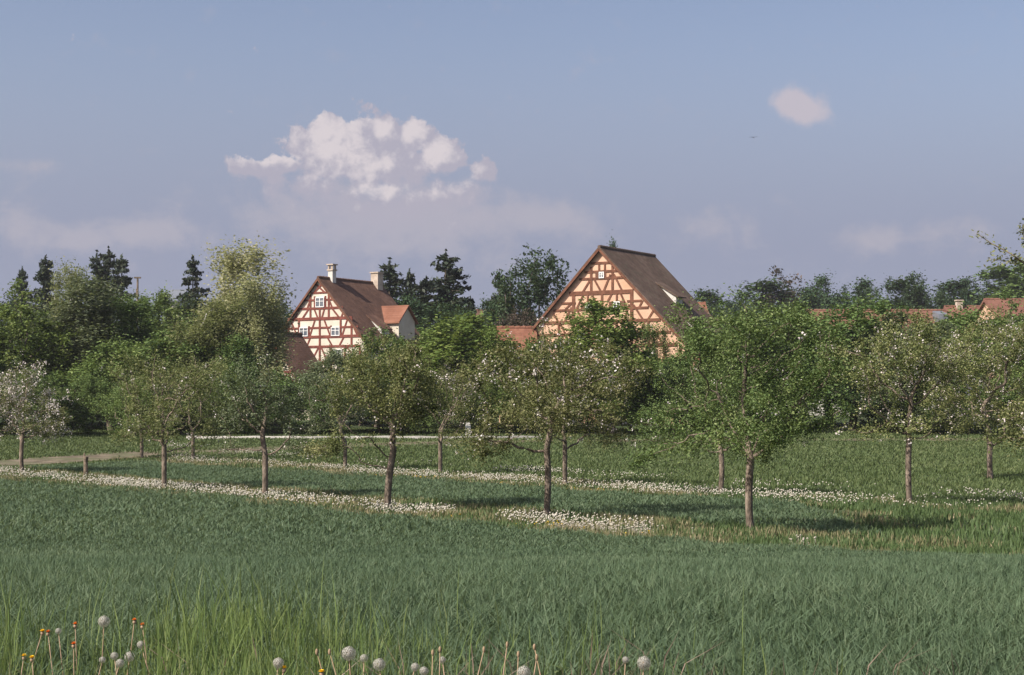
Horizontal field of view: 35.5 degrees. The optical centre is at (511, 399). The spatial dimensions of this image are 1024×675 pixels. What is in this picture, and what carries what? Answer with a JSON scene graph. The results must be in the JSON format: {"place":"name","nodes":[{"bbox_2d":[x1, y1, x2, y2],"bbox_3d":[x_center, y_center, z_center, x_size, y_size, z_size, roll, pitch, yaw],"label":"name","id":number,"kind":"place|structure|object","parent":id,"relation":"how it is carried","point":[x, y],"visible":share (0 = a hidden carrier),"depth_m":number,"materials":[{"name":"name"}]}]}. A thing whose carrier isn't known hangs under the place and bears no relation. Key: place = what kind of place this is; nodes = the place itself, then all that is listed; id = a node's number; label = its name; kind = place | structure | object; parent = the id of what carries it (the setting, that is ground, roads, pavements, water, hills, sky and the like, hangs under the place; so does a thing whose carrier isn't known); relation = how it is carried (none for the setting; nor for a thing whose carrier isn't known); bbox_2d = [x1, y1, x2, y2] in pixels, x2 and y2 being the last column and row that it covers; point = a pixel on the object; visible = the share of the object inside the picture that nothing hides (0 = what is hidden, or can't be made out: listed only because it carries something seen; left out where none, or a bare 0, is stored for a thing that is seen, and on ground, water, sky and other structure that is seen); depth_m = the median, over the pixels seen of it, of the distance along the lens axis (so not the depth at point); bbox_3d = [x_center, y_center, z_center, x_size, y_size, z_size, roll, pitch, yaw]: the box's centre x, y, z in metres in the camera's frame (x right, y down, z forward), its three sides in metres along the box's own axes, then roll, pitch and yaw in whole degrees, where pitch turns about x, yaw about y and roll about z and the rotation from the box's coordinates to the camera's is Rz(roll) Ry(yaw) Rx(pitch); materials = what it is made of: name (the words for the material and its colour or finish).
{"place":"outdoors","nodes":[
{"label":"outdoors","id":0,"kind":"place"},
{"bbox_2d":[0,546,860,674],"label":"verge grass","id":1,"kind":"structure","parent":0,"point":[244,665],"depth_m":6.85,"materials":[{"name":"green plant"}]},
{"bbox_2d":[0,438,1013,465],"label":"dirt track","id":2,"kind":"structure","parent":0,"point":[62,459],"depth_m":80.94,"materials":[{"name":"beige soil"}]},
{"bbox_2d":[0,408,1023,548],"bbox_3d":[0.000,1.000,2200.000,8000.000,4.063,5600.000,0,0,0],"label":"ground","id":3,"kind":"structure","parent":0,"point":[456,424],"depth_m":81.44,"materials":[{"name":"green plant"}]},
{"bbox_2d":[3,266,32,372],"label":"spruce tree","id":4,"kind":"object","parent":3,"relation":"on","point":[22,272],"visible":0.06,"depth_m":189.68,"materials":[{"name":"green plant"}]},
{"bbox_2d":[0,351,78,470],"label":"apple tree","id":5,"kind":"object","parent":3,"relation":"on","point":[44,431],"visible":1,"depth_m":63.59,"materials":[{"name":"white plant"}]},
{"bbox_2d":[17,254,61,400],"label":"spruce tree","id":6,"kind":"object","parent":3,"relation":"on","point":[42,279],"visible":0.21,"depth_m":179.47,"materials":[{"name":"green plant"}]},
{"bbox_2d":[0,274,80,430],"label":"round tree","id":7,"kind":"object","parent":3,"relation":"on","point":[15,326],"visible":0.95,"depth_m":107.89,"materials":[{"name":"green plant"}]},
{"bbox_2d":[0,362,96,434],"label":"hedge shrub","id":8,"kind":"object","parent":3,"relation":"on","point":[69,403],"visible":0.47,"depth_m":100.19,"materials":[{"name":"green plant"}]},
{"bbox_2d":[43,255,91,413],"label":"birch tree","id":9,"kind":"object","parent":3,"relation":"on","point":[65,271],"visible":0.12,"depth_m":127.09,"materials":[{"name":"green plant"}]},
{"bbox_2d":[34,372,124,434],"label":"hedge shrub","id":10,"kind":"object","parent":3,"relation":"on","point":[89,387],"visible":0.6,"depth_m":101.29,"materials":[{"name":"green plant"}]},
{"bbox_2d":[10,264,158,427],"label":"birch tree","id":11,"kind":"object","parent":3,"relation":"on","point":[101,318],"visible":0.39,"depth_m":110.86,"materials":[{"name":"green plant"}]},
{"bbox_2d":[37,331,155,430],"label":"broadleaf tree","id":12,"kind":"object","parent":3,"relation":"on","point":[89,367],"visible":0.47,"depth_m":106.00,"materials":[{"name":"green plant"}]},
{"bbox_2d":[80,250,112,322],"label":"spruce tree","id":13,"kind":"object","parent":3,"relation":"on","point":[95,266],"visible":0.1,"depth_m":181.55,"materials":[{"name":"green plant"}]},
{"bbox_2d":[88,246,139,323],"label":"spruce tree","id":14,"kind":"object","parent":3,"relation":"on","point":[107,263],"visible":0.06,"depth_m":185.74,"materials":[{"name":"green plant"}]},
{"bbox_2d":[79,287,167,425],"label":"birch tree","id":15,"kind":"object","parent":3,"relation":"on","point":[131,313],"visible":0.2,"depth_m":112.62,"materials":[{"name":"green plant"}]},
{"bbox_2d":[105,253,144,328],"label":"spruce tree","id":16,"kind":"object","parent":3,"relation":"on","point":[121,266],"visible":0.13,"depth_m":179.57,"materials":[{"name":"green plant"}]},
{"bbox_2d":[85,379,176,435],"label":"hedge shrub","id":17,"kind":"object","parent":3,"relation":"on","point":[109,404],"visible":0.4,"depth_m":99.86,"materials":[{"name":"green plant"}]},
{"bbox_2d":[99,369,181,457],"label":"apple tree","id":18,"kind":"object","parent":3,"relation":"on","point":[115,404],"visible":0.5,"depth_m":76.97,"materials":[{"name":"green plant"}]},
{"bbox_2d":[135,284,195,338],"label":"broadleaf tree","id":19,"kind":"object","parent":3,"relation":"on","point":[167,309],"visible":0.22,"depth_m":131.50,"materials":[{"name":"green plant"}]},
{"bbox_2d":[99,342,232,486],"bbox_3d":[-11.347,0.560,52.489,4.206,4.962,4.073,0,0,-18],"label":"apple tree","id":20,"kind":"object","parent":3,"relation":"on","point":[163,401],"visible":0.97,"depth_m":52.50,"materials":[{"name":"green plant"}]},
{"bbox_2d":[134,324,218,430],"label":"broadleaf tree","id":21,"kind":"object","parent":3,"relation":"on","point":[184,351],"visible":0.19,"depth_m":106.61,"materials":[{"name":"green plant"}]},
{"bbox_2d":[128,372,226,433],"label":"hedge shrub","id":22,"kind":"object","parent":3,"relation":"on","point":[187,426],"visible":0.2,"depth_m":102.37,"materials":[{"name":"green plant"}]},
{"bbox_2d":[133,348,232,458],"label":"apple tree","id":23,"kind":"object","parent":3,"relation":"on","point":[200,407],"visible":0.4,"depth_m":74.93,"materials":[{"name":"green plant"}]},
{"bbox_2d":[166,284,214,334],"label":"broadleaf tree","id":24,"kind":"object","parent":3,"relation":"on","point":[193,304],"visible":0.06,"depth_m":139.79,"materials":[{"name":"green plant"}]},
{"bbox_2d":[176,255,211,326],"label":"spruce tree","id":25,"kind":"object","parent":3,"relation":"on","point":[192,270],"visible":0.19,"depth_m":177.91,"materials":[{"name":"green plant"}]},
{"bbox_2d":[155,287,260,429],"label":"birch tree","id":26,"kind":"object","parent":3,"relation":"on","point":[211,321],"visible":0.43,"depth_m":107.43,"materials":[{"name":"green plant"}]},
{"bbox_2d":[175,372,277,434],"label":"hedge shrub","id":27,"kind":"object","parent":3,"relation":"on","point":[226,419],"visible":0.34,"depth_m":101.92,"materials":[{"name":"green plant"}]},
{"bbox_2d":[197,328,266,425],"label":"broadleaf tree","id":28,"kind":"object","parent":3,"relation":"on","point":[242,345],"visible":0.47,"depth_m":106.58,"materials":[{"name":"green plant"}]},
{"bbox_2d":[181,231,309,370],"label":"birch tree","id":29,"kind":"object","parent":3,"relation":"on","point":[234,268],"visible":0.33,"depth_m":117.96,"materials":[{"name":"green plant"}]},
{"bbox_2d":[207,343,313,494],"bbox_3d":[-7.547,0.673,48.112,3.267,4.741,2.965,0,0,0],"label":"apple tree","id":30,"kind":"object","parent":3,"relation":"on","point":[260,418],"visible":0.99,"depth_m":47.99,"materials":[{"name":"green plant"}]},
{"bbox_2d":[222,265,306,423],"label":"birch tree","id":31,"kind":"object","parent":3,"relation":"on","point":[262,322],"visible":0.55,"depth_m":115.25,"materials":[{"name":"green plant"}]},
{"bbox_2d":[235,367,329,433],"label":"hedge shrub","id":32,"kind":"object","parent":3,"relation":"on","point":[281,384],"visible":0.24,"depth_m":103.32,"materials":[{"name":"green plant"}]},
{"bbox_2d":[276,332,328,419],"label":"half timbered annex","id":33,"kind":"object","parent":3,"relation":"on","point":[303,353],"visible":0.18,"depth_m":134.94,"materials":[{"name":"beige paint"}]},
{"bbox_2d":[287,344,364,431],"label":"broadleaf tree","id":34,"kind":"object","parent":3,"relation":"on","point":[317,365],"visible":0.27,"depth_m":105.52,"materials":[{"name":"green plant"}]},
{"bbox_2d":[280,377,375,433],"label":"hedge shrub","id":35,"kind":"object","parent":3,"relation":"on","point":[312,398],"visible":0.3,"depth_m":102.21,"materials":[{"name":"green plant"}]},
{"bbox_2d":[291,347,385,467],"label":"apple tree","id":36,"kind":"object","parent":3,"relation":"on","point":[323,384],"visible":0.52,"depth_m":67.21,"materials":[{"name":"green plant"}]},
{"bbox_2d":[283,264,425,413],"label":"half timbered house","id":37,"kind":"structure","parent":3,"relation":"on","point":[336,312],"depth_m":143.54,"materials":[{"name":"beige paint"}]},
{"bbox_2d":[186,436,537,438],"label":"wall","id":38,"kind":"structure","parent":3,"relation":"on","point":[318,437],"depth_m":97.65,"materials":[{"name":"grey stone"}]},
{"bbox_2d":[0,617,738,674],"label":"verge weeds","id":39,"kind":"object","parent":3,"relation":"on","point":[464,660],"visible":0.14,"depth_m":6.90,"materials":[{"name":"green plant"}]},
{"bbox_2d":[288,328,456,508],"bbox_3d":[-3.637,0.581,43.129,3.841,4.983,4.572,0,0,28],"label":"apple tree","id":40,"kind":"object","parent":3,"relation":"on","point":[412,370],"visible":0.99,"depth_m":42.40,"materials":[{"name":"green plant"}]},
{"bbox_2d":[331,325,413,426],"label":"round tree","id":41,"kind":"object","parent":3,"relation":"on","point":[372,335],"visible":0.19,"depth_m":111.44,"materials":[{"name":"green plant"}]},
{"bbox_2d":[330,378,423,432],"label":"hedge shrub","id":42,"kind":"object","parent":3,"relation":"on","point":[380,425],"visible":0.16,"depth_m":103.61,"materials":[{"name":"green plant"}]},
{"bbox_2d":[378,257,416,315],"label":"spruce tree","id":43,"kind":"object","parent":3,"relation":"on","point":[391,276],"visible":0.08,"depth_m":175.35,"materials":[{"name":"green plant"}]},
{"bbox_2d":[393,289,431,334],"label":"broadleaf tree","id":44,"kind":"object","parent":3,"relation":"on","point":[415,307],"visible":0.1,"depth_m":164.80,"materials":[{"name":"green plant"}]},
{"bbox_2d":[386,373,468,433],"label":"hedge shrub","id":45,"kind":"object","parent":3,"relation":"on","point":[432,426],"visible":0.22,"depth_m":102.71,"materials":[{"name":"green plant"}]},
{"bbox_2d":[411,276,443,329],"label":"spruce tree","id":46,"kind":"object","parent":3,"relation":"on","point":[423,287],"visible":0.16,"depth_m":167.59,"materials":[{"name":"green plant"}]},
{"bbox_2d":[385,350,493,472],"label":"apple tree","id":47,"kind":"object","parent":3,"relation":"on","point":[458,406],"visible":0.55,"depth_m":63.75,"materials":[{"name":"green plant"}]},
{"bbox_2d":[414,291,477,356],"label":"broadleaf tree","id":48,"kind":"object","parent":3,"relation":"on","point":[459,310],"visible":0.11,"depth_m":159.17,"materials":[{"name":"green plant"}]},
{"bbox_2d":[414,249,478,357],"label":"spruce tree","id":49,"kind":"object","parent":3,"relation":"on","point":[451,275],"visible":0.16,"depth_m":171.22,"materials":[{"name":"green plant"}]},
{"bbox_2d":[387,307,532,428],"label":"maple tree","id":50,"kind":"object","parent":3,"relation":"on","point":[451,342],"visible":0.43,"depth_m":108.53,"materials":[{"name":"green plant"}]},
{"bbox_2d":[452,371,520,432],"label":"hedge shrub","id":51,"kind":"object","parent":3,"relation":"on","point":[494,391],"visible":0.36,"depth_m":103.47,"materials":[{"name":"green plant"}]},
{"bbox_2d":[465,322,514,430],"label":"broadleaf tree","id":52,"kind":"object","parent":3,"relation":"on","point":[489,332],"visible":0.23,"depth_m":107.60,"materials":[{"name":"green plant"}]},
{"bbox_2d":[476,270,535,332],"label":"round tree","id":53,"kind":"object","parent":3,"relation":"on","point":[486,305],"visible":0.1,"depth_m":166.94,"materials":[{"name":"green plant"}]},
{"bbox_2d":[0,459,1023,674],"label":"wheat","id":54,"kind":"object","parent":3,"relation":"on","point":[861,609],"visible":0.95,"depth_m":10.75,"materials":[{"name":"green plant"}]},
{"bbox_2d":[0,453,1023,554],"bbox_3d":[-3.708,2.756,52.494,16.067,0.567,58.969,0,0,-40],"label":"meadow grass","id":55,"kind":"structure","parent":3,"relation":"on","point":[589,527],"depth_m":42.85,"materials":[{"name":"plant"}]},
{"bbox_2d":[0,442,1023,525],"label":"dandelion drift","id":56,"kind":"object","parent":3,"relation":"on","point":[152,483],"visible":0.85,"depth_m":50.73,"materials":[{"name":"white plant"}]},
{"bbox_2d":[1,628,1023,674],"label":"dead stalks","id":57,"kind":"object","parent":3,"relation":"on","point":[571,664],"visible":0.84,"depth_m":6.38,"materials":[{"name":"plant"}]},
{"bbox_2d":[496,326,536,422],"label":"garden shed","id":58,"kind":"structure","parent":3,"relation":"on","point":[520,332],"depth_m":123.53,"materials":[{"name":"paint"}]},
{"bbox_2d":[494,305,538,342],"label":"round tree","id":59,"kind":"object","parent":3,"relation":"on","point":[514,321],"visible":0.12,"depth_m":149.86,"materials":[{"name":"green plant"}]},
{"bbox_2d":[470,243,576,339],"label":"round tree","id":60,"kind":"object","parent":3,"relation":"on","point":[532,272],"visible":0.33,"depth_m":163.75,"materials":[{"name":"green plant"}]},
{"bbox_2d":[503,329,561,427],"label":"broadleaf tree","id":61,"kind":"object","parent":3,"relation":"on","point":[529,344],"visible":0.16,"depth_m":107.27,"materials":[{"name":"green plant"}]},
{"bbox_2d":[445,299,662,514],"bbox_3d":[1.092,0.295,39.985,5.538,5.527,5.213,0,0,0],"label":"apple tree","id":62,"kind":"object","parent":3,"relation":"on","point":[568,412],"visible":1,"depth_m":39.76,"materials":[{"name":"green plant"}]},
{"bbox_2d":[505,353,635,484],"bbox_3d":[2.150,0.613,55.799,4.816,4.874,4.524,0,0,0],"label":"apple tree","id":63,"kind":"object","parent":3,"relation":"on","point":[564,435],"visible":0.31,"depth_m":55.49,"materials":[{"name":"green plant"}]},
{"bbox_2d":[553,356,665,434],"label":"broadleaf tree","id":64,"kind":"object","parent":3,"relation":"on","point":[630,412],"visible":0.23,"depth_m":102.01,"materials":[{"name":"green plant"}]},
{"bbox_2d":[543,296,680,433],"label":"maple tree","id":65,"kind":"object","parent":3,"relation":"on","point":[596,309],"visible":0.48,"depth_m":103.06,"materials":[{"name":"green plant"}]},
{"bbox_2d":[531,245,737,425],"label":"half timbered barn","id":66,"kind":"structure","parent":3,"relation":"on","point":[644,282],"depth_m":121.38,"materials":[{"name":"beige paint"}]},
{"bbox_2d":[598,351,676,431],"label":"maple tree","id":67,"kind":"object","parent":3,"relation":"on","point":[651,388],"visible":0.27,"depth_m":103.64,"materials":[{"name":"green plant"}]},
{"bbox_2d":[638,316,675,427],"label":"birch tree","id":68,"kind":"object","parent":3,"relation":"on","point":[651,337],"visible":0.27,"depth_m":113.79,"materials":[{"name":"green plant"}]},
{"bbox_2d":[657,351,719,427],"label":"broadleaf tree","id":69,"kind":"object","parent":3,"relation":"on","point":[676,365],"visible":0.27,"depth_m":107.28,"materials":[{"name":"green plant"}]},
{"bbox_2d":[654,383,723,430],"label":"hedge shrub","id":70,"kind":"object","parent":3,"relation":"on","point":[678,417],"visible":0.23,"depth_m":105.10,"materials":[{"name":"green plant"}]},
{"bbox_2d":[689,286,733,315],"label":"tree","id":71,"kind":"object","parent":3,"relation":"on","point":[709,296],"visible":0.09,"depth_m":287.83,"materials":[{"name":"green plant"}]},
{"bbox_2d":[670,314,754,423],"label":"broadleaf tree","id":72,"kind":"object","parent":3,"relation":"on","point":[703,327],"visible":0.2,"depth_m":111.21,"materials":[{"name":"green plant"}]},
{"bbox_2d":[620,349,813,492],"bbox_3d":[6.385,0.689,50.281,6.071,4.757,4.073,0,0,0],"label":"apple tree","id":73,"kind":"object","parent":3,"relation":"on","point":[721,455],"visible":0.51,"depth_m":49.93,"materials":[{"name":"green plant"}]},
{"bbox_2d":[620,281,864,528],"bbox_3d":[5.256,0.137,36.318,4.769,5.812,4.756,0,0,-43],"label":"apple tree","id":74,"kind":"object","parent":3,"relation":"on","point":[771,435],"visible":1,"depth_m":35.78,"materials":[{"name":"green plant"}]},
{"bbox_2d":[692,297,813,419],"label":"broadleaf tree","id":75,"kind":"object","parent":3,"relation":"on","point":[764,313],"visible":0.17,"depth_m":108.89,"materials":[{"name":"green plant"}]},
{"bbox_2d":[725,276,799,325],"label":"tree","id":76,"kind":"object","parent":3,"relation":"on","point":[769,286],"visible":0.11,"depth_m":277.65,"materials":[{"name":"green plant"}]},
{"bbox_2d":[754,265,813,318],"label":"tree","id":77,"kind":"object","parent":3,"relation":"on","point":[777,271],"visible":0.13,"depth_m":281.17,"materials":[{"name":"green plant"}]},
{"bbox_2d":[749,292,856,419],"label":"broadleaf tree","id":78,"kind":"object","parent":3,"relation":"on","point":[798,304],"visible":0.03,"depth_m":113.60,"materials":[{"name":"green plant"}]},
{"bbox_2d":[789,268,856,308],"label":"tree","id":79,"kind":"object","parent":3,"relation":"on","point":[810,293],"visible":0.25,"depth_m":275.91,"materials":[{"name":"green plant"}]},
{"bbox_2d":[761,291,918,430],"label":"round tree","id":80,"kind":"object","parent":3,"relation":"on","point":[858,322],"visible":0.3,"depth_m":106.17,"materials":[{"name":"green plant"}]},
{"bbox_2d":[825,379,906,429],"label":"hedge shrub","id":81,"kind":"object","parent":3,"relation":"on","point":[868,414],"visible":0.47,"depth_m":104.95,"materials":[{"name":"green plant"}]},
{"bbox_2d":[800,308,947,415],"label":"long house","id":82,"kind":"structure","parent":3,"relation":"on","point":[937,313],"depth_m":155.13,"materials":[{"name":"orange paint"}]},
{"bbox_2d":[842,305,937,432],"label":"broadleaf tree","id":83,"kind":"object","parent":3,"relation":"on","point":[901,315],"visible":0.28,"depth_m":105.20,"materials":[{"name":"green plant"}]},
{"bbox_2d":[880,275,936,308],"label":"tree","id":84,"kind":"object","parent":3,"relation":"on","point":[896,286],"visible":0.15,"depth_m":260.68,"materials":[{"name":"green plant"}]},
{"bbox_2d":[859,375,964,433],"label":"hedge shrub","id":85,"kind":"object","parent":3,"relation":"on","point":[901,408],"visible":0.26,"depth_m":103.26,"materials":[{"name":"green plant"}]},
{"bbox_2d":[812,302,1019,501],"bbox_3d":[11.302,0.175,45.621,5.128,5.735,4.746,0,0,-40],"label":"apple tree","id":86,"kind":"object","parent":3,"relation":"on","point":[914,359],"visible":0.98,"depth_m":44.98,"materials":[{"name":"green plant"}]},
{"bbox_2d":[870,310,965,432],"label":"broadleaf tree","id":87,"kind":"object","parent":3,"relation":"on","point":[946,327],"visible":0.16,"depth_m":102.95,"materials":[{"name":"green plant"}]},
{"bbox_2d":[898,268,951,308],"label":"tree","id":88,"kind":"object","parent":3,"relation":"on","point":[918,289],"visible":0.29,"depth_m":257.25,"materials":[{"name":"green plant"}]},
{"bbox_2d":[928,276,980,306],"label":"tree","id":89,"kind":"object","parent":3,"relation":"on","point":[949,285],"visible":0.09,"depth_m":291.19,"materials":[{"name":"green plant"}]},
{"bbox_2d":[917,367,1018,434],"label":"hedge shrub","id":90,"kind":"object","parent":3,"relation":"on","point":[979,406],"visible":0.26,"depth_m":101.01,"materials":[{"name":"green plant"}]},
{"bbox_2d":[947,273,991,304],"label":"tree","id":91,"kind":"object","parent":3,"relation":"on","point":[964,292],"visible":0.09,"depth_m":288.52,"materials":[{"name":"green plant"}]},
{"bbox_2d":[919,300,1023,478],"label":"apple tree","id":92,"kind":"object","parent":3,"relation":"on","point":[1018,336],"visible":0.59,"depth_m":59.50,"materials":[{"name":"green plant"}]},
{"bbox_2d":[935,295,1021,426],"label":"broadleaf tree","id":93,"kind":"object","parent":3,"relation":"on","point":[960,319],"visible":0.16,"depth_m":111.37,"materials":[{"name":"green plant"}]},
{"bbox_2d":[959,361,1023,433],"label":"hedge shrub","id":94,"kind":"object","parent":3,"relation":"on","point":[1009,381],"visible":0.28,"depth_m":100.89,"materials":[{"name":"green plant"}]},
{"bbox_2d":[968,288,1023,400],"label":"round tree","id":95,"kind":"object","parent":3,"relation":"on","point":[1013,306],"visible":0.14,"depth_m":113.79,"materials":[{"name":"green plant"}]},
{"bbox_2d":[969,218,1023,474],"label":"apple tree","id":96,"kind":"object","parent":3,"relation":"on","point":[1020,436],"visible":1,"depth_m":32.25,"materials":[{"name":"green plant"}]},
{"bbox_2d":[970,260,1023,303],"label":"tree","id":97,"kind":"object","parent":3,"relation":"on","point":[994,273],"visible":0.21,"depth_m":281.96,"materials":[{"name":"green plant"}]},
{"bbox_2d":[973,298,1023,416],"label":"gabled house","id":98,"kind":"structure","parent":3,"relation":"on","point":[987,302],"depth_m":143.38,"materials":[{"name":"pink paint"}]},
{"bbox_2d":[994,262,1023,297],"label":"tree","id":99,"kind":"object","parent":3,"relation":"on","point":[1018,268],"visible":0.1,"depth_m":279.29,"materials":[{"name":"green plant"}]},
{"bbox_2d":[0,0,1023,329],"label":"sky","id":100,"kind":"structure","parent":0,"point":[354,135],"materials":[{"name":"blue"}]},
{"bbox_2d":[1,452,1023,555],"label":"green strip grass","id":101,"kind":"structure","parent":0,"point":[919,514],"depth_m":39.55,"materials":[{"name":"green plant"}]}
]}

